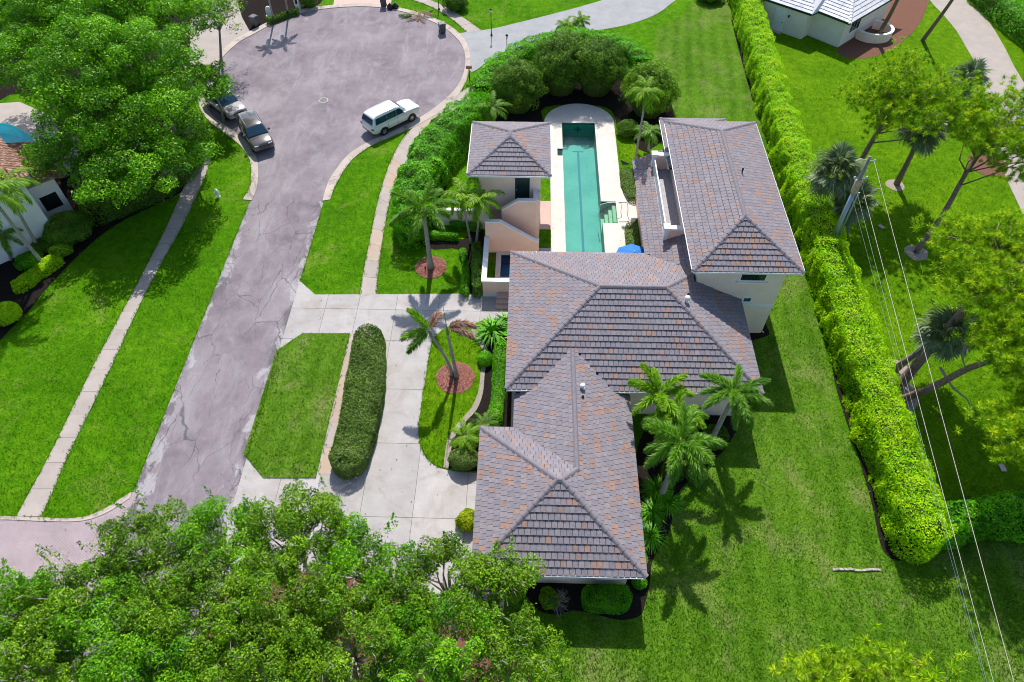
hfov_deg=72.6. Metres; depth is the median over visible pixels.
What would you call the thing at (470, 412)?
gravel edging
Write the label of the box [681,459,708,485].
fern
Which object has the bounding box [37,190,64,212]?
window
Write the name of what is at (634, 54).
hedge
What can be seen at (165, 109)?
broad tree
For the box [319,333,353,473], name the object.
sidewalk
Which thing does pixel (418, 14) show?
palm debris
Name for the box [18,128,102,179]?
broad tree
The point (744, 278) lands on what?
window
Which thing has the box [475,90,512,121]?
palm
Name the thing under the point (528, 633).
leafy tree
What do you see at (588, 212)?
swimming pool
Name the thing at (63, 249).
shrub
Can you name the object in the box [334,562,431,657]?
leafy tree
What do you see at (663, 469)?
fern
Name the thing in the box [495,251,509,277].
plunge pool
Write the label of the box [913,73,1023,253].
pine tree
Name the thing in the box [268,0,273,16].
slim palm
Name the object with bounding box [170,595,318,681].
leafy tree
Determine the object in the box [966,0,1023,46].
hedge
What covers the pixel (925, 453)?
power line
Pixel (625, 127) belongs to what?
round shrub
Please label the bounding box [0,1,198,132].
mulch bed
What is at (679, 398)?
foxtail palm
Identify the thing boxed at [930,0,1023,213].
grey driveway
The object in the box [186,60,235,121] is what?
street tree
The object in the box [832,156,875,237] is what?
utility pole
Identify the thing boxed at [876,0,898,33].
pine tree
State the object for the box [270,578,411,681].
leafy tree
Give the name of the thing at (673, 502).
fountain grass
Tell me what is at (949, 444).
power line
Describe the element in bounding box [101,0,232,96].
broad tree
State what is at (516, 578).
leafy tree
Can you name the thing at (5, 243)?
palm
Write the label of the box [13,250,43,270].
shrub
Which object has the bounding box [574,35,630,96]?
round shrub
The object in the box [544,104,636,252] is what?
pool deck
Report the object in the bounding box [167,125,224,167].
broad tree
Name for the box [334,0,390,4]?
brick driveway
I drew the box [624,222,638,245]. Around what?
hedge
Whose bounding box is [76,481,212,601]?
leafy tree
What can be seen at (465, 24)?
sidewalk
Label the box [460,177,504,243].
slim palm
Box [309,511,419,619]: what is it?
leafy tree
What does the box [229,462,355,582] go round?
leafy tree
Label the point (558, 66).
round shrub
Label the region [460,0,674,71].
grey driveway
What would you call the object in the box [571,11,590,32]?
fan bush palm
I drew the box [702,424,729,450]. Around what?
fern
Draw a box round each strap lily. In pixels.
[473,314,507,347]
[493,311,507,331]
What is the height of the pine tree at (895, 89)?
11.321 m
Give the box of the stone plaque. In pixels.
[265,6,271,15]
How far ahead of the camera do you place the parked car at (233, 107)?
63.32 m
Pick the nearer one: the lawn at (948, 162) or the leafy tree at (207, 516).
the leafy tree at (207, 516)
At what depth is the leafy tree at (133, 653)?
27.90 m
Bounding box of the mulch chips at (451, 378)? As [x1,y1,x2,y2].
[436,363,474,392]
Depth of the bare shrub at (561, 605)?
36.21 m
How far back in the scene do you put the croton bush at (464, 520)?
38.56 m
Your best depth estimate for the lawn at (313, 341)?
44.17 m
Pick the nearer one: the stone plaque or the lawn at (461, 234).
the lawn at (461, 234)
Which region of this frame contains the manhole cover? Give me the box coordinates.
[319,97,327,102]
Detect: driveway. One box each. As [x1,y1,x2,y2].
[190,0,248,64]
[194,280,514,646]
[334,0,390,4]
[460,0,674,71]
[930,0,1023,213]
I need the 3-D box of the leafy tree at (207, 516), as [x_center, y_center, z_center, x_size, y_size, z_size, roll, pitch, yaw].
[-13.696,10.870,34.134,4.867,7.474,5.410,1,51,1]
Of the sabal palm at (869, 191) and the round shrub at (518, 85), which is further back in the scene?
the round shrub at (518, 85)
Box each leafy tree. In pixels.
[0,557,76,675]
[0,596,99,681]
[1,544,114,667]
[40,563,180,681]
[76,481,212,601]
[79,604,227,681]
[118,540,258,681]
[161,486,271,606]
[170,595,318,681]
[197,531,346,672]
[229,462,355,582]
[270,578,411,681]
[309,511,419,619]
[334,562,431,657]
[366,579,496,681]
[389,531,502,642]
[462,535,546,619]
[462,599,575,681]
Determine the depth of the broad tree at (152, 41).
52.90 m
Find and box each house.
[0,136,72,263]
[472,117,805,584]
[759,0,891,47]
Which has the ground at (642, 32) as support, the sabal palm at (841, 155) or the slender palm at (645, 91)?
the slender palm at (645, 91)
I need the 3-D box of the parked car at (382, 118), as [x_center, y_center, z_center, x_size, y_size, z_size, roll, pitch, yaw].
[-10.873,-20.383,62.639,5.344,2.003,2.440,-36,59,-25]
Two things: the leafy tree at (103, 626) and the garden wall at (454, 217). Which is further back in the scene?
the garden wall at (454, 217)
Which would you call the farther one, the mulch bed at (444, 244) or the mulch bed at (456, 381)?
the mulch bed at (444, 244)
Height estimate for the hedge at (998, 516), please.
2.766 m
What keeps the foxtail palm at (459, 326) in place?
on the mulch bed at (456, 381)
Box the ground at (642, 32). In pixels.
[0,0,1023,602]
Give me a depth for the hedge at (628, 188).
57.50 m
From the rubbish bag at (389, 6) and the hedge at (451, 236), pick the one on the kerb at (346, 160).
the rubbish bag at (389, 6)
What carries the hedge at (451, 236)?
on the mulch bed at (444, 244)
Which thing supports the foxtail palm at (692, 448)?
on the mulch bed at (574, 603)
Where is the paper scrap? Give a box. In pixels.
[998,464,1006,471]
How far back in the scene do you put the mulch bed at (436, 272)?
51.82 m
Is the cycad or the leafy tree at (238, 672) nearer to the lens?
the leafy tree at (238, 672)
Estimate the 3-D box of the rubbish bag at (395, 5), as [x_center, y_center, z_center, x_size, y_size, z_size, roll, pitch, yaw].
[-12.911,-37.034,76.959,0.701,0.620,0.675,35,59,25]
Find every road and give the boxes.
[0,492,135,681]
[70,7,464,681]
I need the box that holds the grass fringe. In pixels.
[0,0,480,521]
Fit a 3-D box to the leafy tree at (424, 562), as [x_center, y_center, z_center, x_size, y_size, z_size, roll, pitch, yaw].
[-2.964,12.067,33.061,5.294,7.580,4.780,-18,53,-14]
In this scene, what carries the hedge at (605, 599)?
on the mulch bed at (574, 603)
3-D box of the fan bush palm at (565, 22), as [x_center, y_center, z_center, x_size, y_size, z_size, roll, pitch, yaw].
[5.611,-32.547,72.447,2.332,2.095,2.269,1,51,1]
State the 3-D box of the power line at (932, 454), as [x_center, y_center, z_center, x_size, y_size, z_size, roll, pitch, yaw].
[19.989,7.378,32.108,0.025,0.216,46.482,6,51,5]
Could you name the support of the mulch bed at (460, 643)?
on the ground at (642, 32)
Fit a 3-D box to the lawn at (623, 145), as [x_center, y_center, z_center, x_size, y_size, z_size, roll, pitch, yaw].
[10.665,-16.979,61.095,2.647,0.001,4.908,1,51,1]
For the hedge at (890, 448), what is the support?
on the mulch bed at (886, 548)
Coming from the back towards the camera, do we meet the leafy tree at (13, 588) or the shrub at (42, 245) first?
the shrub at (42, 245)
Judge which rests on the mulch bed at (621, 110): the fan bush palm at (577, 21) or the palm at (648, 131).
the palm at (648, 131)
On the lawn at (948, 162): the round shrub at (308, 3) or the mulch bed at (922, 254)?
the mulch bed at (922, 254)
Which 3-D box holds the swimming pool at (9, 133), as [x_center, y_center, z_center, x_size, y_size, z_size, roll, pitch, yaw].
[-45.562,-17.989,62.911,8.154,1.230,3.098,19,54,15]
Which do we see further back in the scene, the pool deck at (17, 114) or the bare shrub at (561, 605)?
the pool deck at (17, 114)
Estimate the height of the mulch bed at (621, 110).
0.001 m
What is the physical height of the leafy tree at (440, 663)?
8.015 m
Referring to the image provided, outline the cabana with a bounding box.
[466,121,551,251]
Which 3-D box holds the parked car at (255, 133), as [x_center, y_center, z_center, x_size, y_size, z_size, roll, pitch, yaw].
[-22.561,-18.452,61.218,2.360,1.863,4.892,-25,55,-18]
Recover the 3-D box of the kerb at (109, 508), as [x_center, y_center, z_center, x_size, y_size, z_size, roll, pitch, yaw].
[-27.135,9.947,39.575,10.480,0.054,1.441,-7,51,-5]
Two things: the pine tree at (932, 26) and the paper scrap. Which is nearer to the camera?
the paper scrap
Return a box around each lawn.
[244,333,349,477]
[418,319,487,472]
[427,223,467,238]
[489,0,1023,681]
[618,132,647,163]
[773,0,1023,500]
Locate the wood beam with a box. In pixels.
[832,568,880,571]
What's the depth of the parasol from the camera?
49.62 m
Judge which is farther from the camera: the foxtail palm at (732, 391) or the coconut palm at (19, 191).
the coconut palm at (19, 191)
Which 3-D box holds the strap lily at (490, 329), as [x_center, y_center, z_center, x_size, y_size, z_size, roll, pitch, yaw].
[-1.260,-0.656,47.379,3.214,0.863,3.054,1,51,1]
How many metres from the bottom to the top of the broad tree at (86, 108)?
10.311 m
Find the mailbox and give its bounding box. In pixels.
[466,65,471,79]
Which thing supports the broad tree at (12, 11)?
on the mulch bed at (5, 92)
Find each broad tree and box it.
[0,0,106,81]
[0,21,77,141]
[16,12,157,146]
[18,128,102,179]
[24,0,175,93]
[28,66,149,149]
[67,144,145,208]
[76,118,174,175]
[88,14,206,135]
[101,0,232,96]
[103,68,210,138]
[109,127,193,193]
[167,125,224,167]
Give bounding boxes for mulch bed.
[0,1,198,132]
[0,135,185,339]
[209,571,531,681]
[238,0,321,30]
[397,66,673,207]
[407,221,483,293]
[415,256,445,278]
[436,362,474,393]
[448,326,511,470]
[526,398,750,619]
[731,20,917,560]
[750,323,769,339]
[837,0,928,58]
[885,179,903,190]
[885,359,906,377]
[892,380,917,411]
[904,245,927,260]
[967,154,1007,175]
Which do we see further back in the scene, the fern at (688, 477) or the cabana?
the cabana
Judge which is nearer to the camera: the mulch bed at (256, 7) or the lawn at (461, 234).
the lawn at (461, 234)
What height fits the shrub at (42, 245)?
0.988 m
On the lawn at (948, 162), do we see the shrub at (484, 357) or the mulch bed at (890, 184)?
the mulch bed at (890, 184)
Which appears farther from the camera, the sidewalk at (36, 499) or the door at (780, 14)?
the door at (780, 14)
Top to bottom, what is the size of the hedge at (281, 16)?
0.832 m
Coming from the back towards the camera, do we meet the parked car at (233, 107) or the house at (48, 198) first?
the parked car at (233, 107)
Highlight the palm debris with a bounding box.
[398,9,433,23]
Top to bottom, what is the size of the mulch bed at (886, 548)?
0.001 m
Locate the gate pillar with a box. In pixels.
[293,0,300,9]
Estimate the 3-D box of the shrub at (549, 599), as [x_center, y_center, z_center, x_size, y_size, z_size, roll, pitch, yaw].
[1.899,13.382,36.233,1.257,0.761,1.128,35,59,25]
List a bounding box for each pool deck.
[0,102,80,171]
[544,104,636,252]
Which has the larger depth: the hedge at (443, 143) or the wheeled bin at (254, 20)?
the wheeled bin at (254, 20)
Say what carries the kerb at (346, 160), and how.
on the road at (354, 63)
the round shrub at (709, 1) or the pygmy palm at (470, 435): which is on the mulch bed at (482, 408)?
the pygmy palm at (470, 435)
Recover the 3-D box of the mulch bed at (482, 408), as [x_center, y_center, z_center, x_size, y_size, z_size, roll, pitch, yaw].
[-1.822,3.264,44.787,3.607,0.020,11.428,1,51,1]
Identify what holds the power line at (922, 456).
attached to the utility pole
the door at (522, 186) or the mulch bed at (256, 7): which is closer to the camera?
the door at (522, 186)
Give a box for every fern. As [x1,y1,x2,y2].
[660,458,686,481]
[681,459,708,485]
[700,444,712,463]
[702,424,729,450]
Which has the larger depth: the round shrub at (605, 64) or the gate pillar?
the gate pillar
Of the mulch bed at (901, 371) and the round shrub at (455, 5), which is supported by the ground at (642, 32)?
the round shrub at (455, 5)
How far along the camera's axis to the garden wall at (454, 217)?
54.20 m
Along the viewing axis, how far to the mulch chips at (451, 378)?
45.38 m
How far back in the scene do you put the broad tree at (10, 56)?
54.80 m
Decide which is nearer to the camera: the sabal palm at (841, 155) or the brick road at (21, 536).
the brick road at (21, 536)
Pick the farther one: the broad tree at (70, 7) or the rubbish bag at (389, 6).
the rubbish bag at (389, 6)
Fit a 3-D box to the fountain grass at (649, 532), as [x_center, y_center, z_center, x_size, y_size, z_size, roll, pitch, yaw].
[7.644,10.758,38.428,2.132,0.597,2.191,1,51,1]
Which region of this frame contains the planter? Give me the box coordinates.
[855,19,894,43]
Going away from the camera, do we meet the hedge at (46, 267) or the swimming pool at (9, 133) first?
the hedge at (46, 267)
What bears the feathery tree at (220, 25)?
on the ground at (642, 32)
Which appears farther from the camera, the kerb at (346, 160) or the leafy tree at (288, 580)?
the kerb at (346, 160)
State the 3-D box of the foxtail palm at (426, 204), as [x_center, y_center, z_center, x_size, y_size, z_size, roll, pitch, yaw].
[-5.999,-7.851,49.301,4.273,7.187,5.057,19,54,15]
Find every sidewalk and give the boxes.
[17,131,209,516]
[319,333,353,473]
[360,87,472,294]
[416,0,479,32]
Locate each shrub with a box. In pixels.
[0,301,22,326]
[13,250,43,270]
[30,237,52,252]
[42,210,93,244]
[48,240,73,258]
[299,0,316,7]
[441,0,468,11]
[447,446,477,471]
[477,350,492,367]
[491,54,548,113]
[530,23,587,96]
[538,586,560,609]
[553,590,569,617]
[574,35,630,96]
[616,119,637,136]
[618,59,681,118]
[631,579,647,589]
[701,0,720,3]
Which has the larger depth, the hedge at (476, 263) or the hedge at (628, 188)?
the hedge at (628, 188)
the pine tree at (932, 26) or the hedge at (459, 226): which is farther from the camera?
the pine tree at (932, 26)
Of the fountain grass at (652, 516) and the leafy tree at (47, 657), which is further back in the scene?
the fountain grass at (652, 516)
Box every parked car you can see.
[202,83,246,120]
[236,109,274,152]
[360,99,419,135]
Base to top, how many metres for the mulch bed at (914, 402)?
0.020 m
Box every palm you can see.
[0,166,40,243]
[0,177,41,261]
[0,228,23,260]
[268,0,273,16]
[388,179,459,269]
[399,307,453,376]
[439,177,483,243]
[443,308,476,378]
[449,418,479,452]
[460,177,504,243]
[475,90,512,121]
[556,15,574,32]
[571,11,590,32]
[625,75,664,172]
[626,362,694,451]
[633,121,661,151]
[640,383,708,445]
[642,401,727,497]
[699,363,773,437]
[803,140,869,226]
[828,179,880,236]
[892,105,949,185]
[893,302,986,372]
[949,57,991,107]
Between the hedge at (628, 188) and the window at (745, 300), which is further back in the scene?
the hedge at (628, 188)
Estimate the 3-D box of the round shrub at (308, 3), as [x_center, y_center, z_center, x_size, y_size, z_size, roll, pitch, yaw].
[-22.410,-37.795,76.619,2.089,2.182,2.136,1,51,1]
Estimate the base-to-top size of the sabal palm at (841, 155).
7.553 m
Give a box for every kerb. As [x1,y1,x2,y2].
[0,492,131,521]
[198,97,257,200]
[210,3,469,200]
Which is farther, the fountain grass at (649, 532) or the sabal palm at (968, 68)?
the sabal palm at (968, 68)
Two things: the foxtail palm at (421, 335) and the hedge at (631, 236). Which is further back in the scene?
the hedge at (631, 236)
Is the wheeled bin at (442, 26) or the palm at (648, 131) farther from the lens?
the wheeled bin at (442, 26)
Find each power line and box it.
[852,198,984,679]
[856,191,986,680]
[861,184,993,681]
[874,162,1013,681]
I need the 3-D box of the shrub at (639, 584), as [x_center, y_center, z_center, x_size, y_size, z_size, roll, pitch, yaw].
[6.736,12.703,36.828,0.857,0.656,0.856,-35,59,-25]
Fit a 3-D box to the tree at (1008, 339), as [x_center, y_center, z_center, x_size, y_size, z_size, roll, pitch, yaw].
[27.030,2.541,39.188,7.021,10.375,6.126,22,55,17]
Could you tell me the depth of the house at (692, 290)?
41.73 m
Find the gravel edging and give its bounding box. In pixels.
[443,327,487,467]
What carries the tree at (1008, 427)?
on the lawn at (948, 162)
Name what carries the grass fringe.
on the ground at (642, 32)
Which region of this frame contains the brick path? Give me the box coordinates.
[539,201,550,228]
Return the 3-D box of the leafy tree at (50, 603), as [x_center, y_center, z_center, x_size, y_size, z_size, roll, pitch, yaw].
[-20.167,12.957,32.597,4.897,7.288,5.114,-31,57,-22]
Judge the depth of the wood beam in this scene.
37.43 m
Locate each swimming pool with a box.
[0,123,40,142]
[557,123,628,251]
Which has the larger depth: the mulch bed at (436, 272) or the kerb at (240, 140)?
the kerb at (240, 140)
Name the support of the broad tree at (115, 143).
on the mulch bed at (9, 272)
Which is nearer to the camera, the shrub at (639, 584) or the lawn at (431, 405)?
the shrub at (639, 584)
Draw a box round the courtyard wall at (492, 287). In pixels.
[481,236,508,296]
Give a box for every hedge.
[10,253,64,293]
[77,122,209,226]
[266,6,299,24]
[328,323,386,479]
[389,91,495,249]
[421,230,458,241]
[449,220,482,231]
[459,248,469,297]
[468,26,653,102]
[470,241,482,298]
[488,340,506,426]
[580,583,632,614]
[619,166,635,203]
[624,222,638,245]
[727,0,958,565]
[906,491,1023,551]
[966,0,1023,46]
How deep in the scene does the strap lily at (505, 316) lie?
48.02 m
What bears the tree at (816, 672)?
on the ground at (642, 32)
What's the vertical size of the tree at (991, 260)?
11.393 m
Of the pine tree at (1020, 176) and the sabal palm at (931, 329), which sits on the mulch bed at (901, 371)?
the sabal palm at (931, 329)
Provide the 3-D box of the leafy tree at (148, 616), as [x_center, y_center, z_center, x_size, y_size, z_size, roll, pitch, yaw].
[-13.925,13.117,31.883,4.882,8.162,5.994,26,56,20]
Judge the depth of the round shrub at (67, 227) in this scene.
52.60 m
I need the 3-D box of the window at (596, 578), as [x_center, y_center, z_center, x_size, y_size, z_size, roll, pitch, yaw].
[5.051,11.892,35.681,1.440,1.330,0.160,1,51,1]
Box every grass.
[639,475,672,503]
[640,495,669,530]
[643,518,669,553]
[652,488,685,518]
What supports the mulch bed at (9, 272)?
on the ground at (642, 32)
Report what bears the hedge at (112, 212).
on the mulch bed at (9, 272)
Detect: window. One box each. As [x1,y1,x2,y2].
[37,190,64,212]
[596,578,623,579]
[736,274,767,283]
[742,297,752,304]
[848,19,861,33]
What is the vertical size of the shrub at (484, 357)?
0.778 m
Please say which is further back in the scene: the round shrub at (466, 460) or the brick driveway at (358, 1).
the brick driveway at (358, 1)
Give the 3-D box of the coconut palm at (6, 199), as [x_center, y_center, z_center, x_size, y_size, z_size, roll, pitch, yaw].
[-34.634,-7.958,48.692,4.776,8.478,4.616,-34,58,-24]
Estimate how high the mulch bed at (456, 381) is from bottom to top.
0.030 m
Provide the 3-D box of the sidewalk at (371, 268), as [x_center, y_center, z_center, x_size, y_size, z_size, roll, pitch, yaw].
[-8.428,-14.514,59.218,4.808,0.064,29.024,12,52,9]
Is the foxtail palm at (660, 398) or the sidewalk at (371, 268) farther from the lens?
the sidewalk at (371, 268)
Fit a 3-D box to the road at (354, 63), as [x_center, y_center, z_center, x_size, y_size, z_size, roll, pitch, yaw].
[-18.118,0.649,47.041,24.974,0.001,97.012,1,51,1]
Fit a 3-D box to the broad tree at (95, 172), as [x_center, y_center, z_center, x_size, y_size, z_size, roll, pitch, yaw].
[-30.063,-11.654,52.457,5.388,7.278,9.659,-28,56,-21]
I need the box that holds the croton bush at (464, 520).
[455,508,474,531]
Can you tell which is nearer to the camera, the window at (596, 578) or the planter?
the window at (596, 578)
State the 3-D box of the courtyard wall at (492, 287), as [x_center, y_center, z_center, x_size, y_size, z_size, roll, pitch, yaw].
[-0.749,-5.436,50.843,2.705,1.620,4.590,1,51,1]
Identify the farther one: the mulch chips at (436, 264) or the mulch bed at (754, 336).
the mulch chips at (436, 264)
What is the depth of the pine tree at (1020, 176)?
49.33 m
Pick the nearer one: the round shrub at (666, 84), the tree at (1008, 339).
the tree at (1008, 339)
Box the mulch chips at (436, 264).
[414,256,446,277]
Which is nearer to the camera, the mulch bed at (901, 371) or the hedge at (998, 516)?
the hedge at (998, 516)
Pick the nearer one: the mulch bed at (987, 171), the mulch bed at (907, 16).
the mulch bed at (987, 171)
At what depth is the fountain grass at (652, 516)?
39.26 m
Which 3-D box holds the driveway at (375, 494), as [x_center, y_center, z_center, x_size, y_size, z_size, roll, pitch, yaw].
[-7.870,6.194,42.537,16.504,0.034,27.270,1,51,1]
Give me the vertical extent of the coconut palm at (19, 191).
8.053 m
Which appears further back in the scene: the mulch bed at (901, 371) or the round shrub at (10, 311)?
the round shrub at (10, 311)
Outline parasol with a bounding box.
[616,244,643,252]
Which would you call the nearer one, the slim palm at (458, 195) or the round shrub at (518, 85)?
the slim palm at (458, 195)
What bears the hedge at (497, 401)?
on the mulch bed at (482, 408)
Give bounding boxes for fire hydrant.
[214,189,220,197]
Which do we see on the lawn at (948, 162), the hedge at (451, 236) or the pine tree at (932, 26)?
the pine tree at (932, 26)
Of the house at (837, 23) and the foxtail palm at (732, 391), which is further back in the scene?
the house at (837, 23)
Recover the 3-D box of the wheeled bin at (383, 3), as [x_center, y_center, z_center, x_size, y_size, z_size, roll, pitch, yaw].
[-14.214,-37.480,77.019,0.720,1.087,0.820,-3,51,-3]
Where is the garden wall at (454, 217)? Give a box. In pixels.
[433,208,479,224]
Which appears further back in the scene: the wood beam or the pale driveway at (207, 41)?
the pale driveway at (207, 41)
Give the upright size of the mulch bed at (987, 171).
0.020 m
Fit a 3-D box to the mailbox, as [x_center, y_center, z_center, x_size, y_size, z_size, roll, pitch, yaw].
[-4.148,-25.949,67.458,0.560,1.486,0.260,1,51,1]
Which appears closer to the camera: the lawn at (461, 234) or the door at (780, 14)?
the lawn at (461, 234)
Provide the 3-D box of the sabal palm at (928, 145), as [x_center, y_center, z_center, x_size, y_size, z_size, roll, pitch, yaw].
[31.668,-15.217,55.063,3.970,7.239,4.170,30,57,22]
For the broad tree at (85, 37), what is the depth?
51.37 m
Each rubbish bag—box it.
[387,3,392,9]
[392,2,398,8]
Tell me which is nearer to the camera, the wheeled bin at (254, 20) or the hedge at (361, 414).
the hedge at (361, 414)
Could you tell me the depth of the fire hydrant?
56.74 m
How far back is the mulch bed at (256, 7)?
77.33 m
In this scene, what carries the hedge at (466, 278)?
on the mulch bed at (444, 244)
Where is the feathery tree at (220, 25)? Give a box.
[181,0,247,60]
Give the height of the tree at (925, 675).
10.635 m
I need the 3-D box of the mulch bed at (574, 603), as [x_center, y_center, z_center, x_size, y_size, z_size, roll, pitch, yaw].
[8.479,8.789,40.363,5.736,0.001,19.253,32,58,23]
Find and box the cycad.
[465,409,500,441]
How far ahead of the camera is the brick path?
55.49 m
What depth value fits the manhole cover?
65.82 m
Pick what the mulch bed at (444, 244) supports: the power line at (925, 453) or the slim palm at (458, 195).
the slim palm at (458, 195)
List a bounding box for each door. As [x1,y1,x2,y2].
[514,178,530,199]
[771,7,787,30]
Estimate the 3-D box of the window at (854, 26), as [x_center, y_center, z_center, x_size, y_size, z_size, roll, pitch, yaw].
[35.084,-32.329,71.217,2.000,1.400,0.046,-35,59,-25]
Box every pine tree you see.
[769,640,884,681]
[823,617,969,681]
[830,36,993,161]
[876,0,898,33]
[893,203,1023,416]
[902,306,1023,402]
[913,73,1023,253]
[920,0,953,41]
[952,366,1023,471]
[968,144,1023,183]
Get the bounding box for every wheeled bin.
[248,14,259,26]
[380,0,386,6]
[437,21,445,32]
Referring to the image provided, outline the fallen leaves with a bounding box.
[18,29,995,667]
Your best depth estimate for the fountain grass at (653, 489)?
40.19 m
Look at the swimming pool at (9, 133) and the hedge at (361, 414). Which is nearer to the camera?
the hedge at (361, 414)

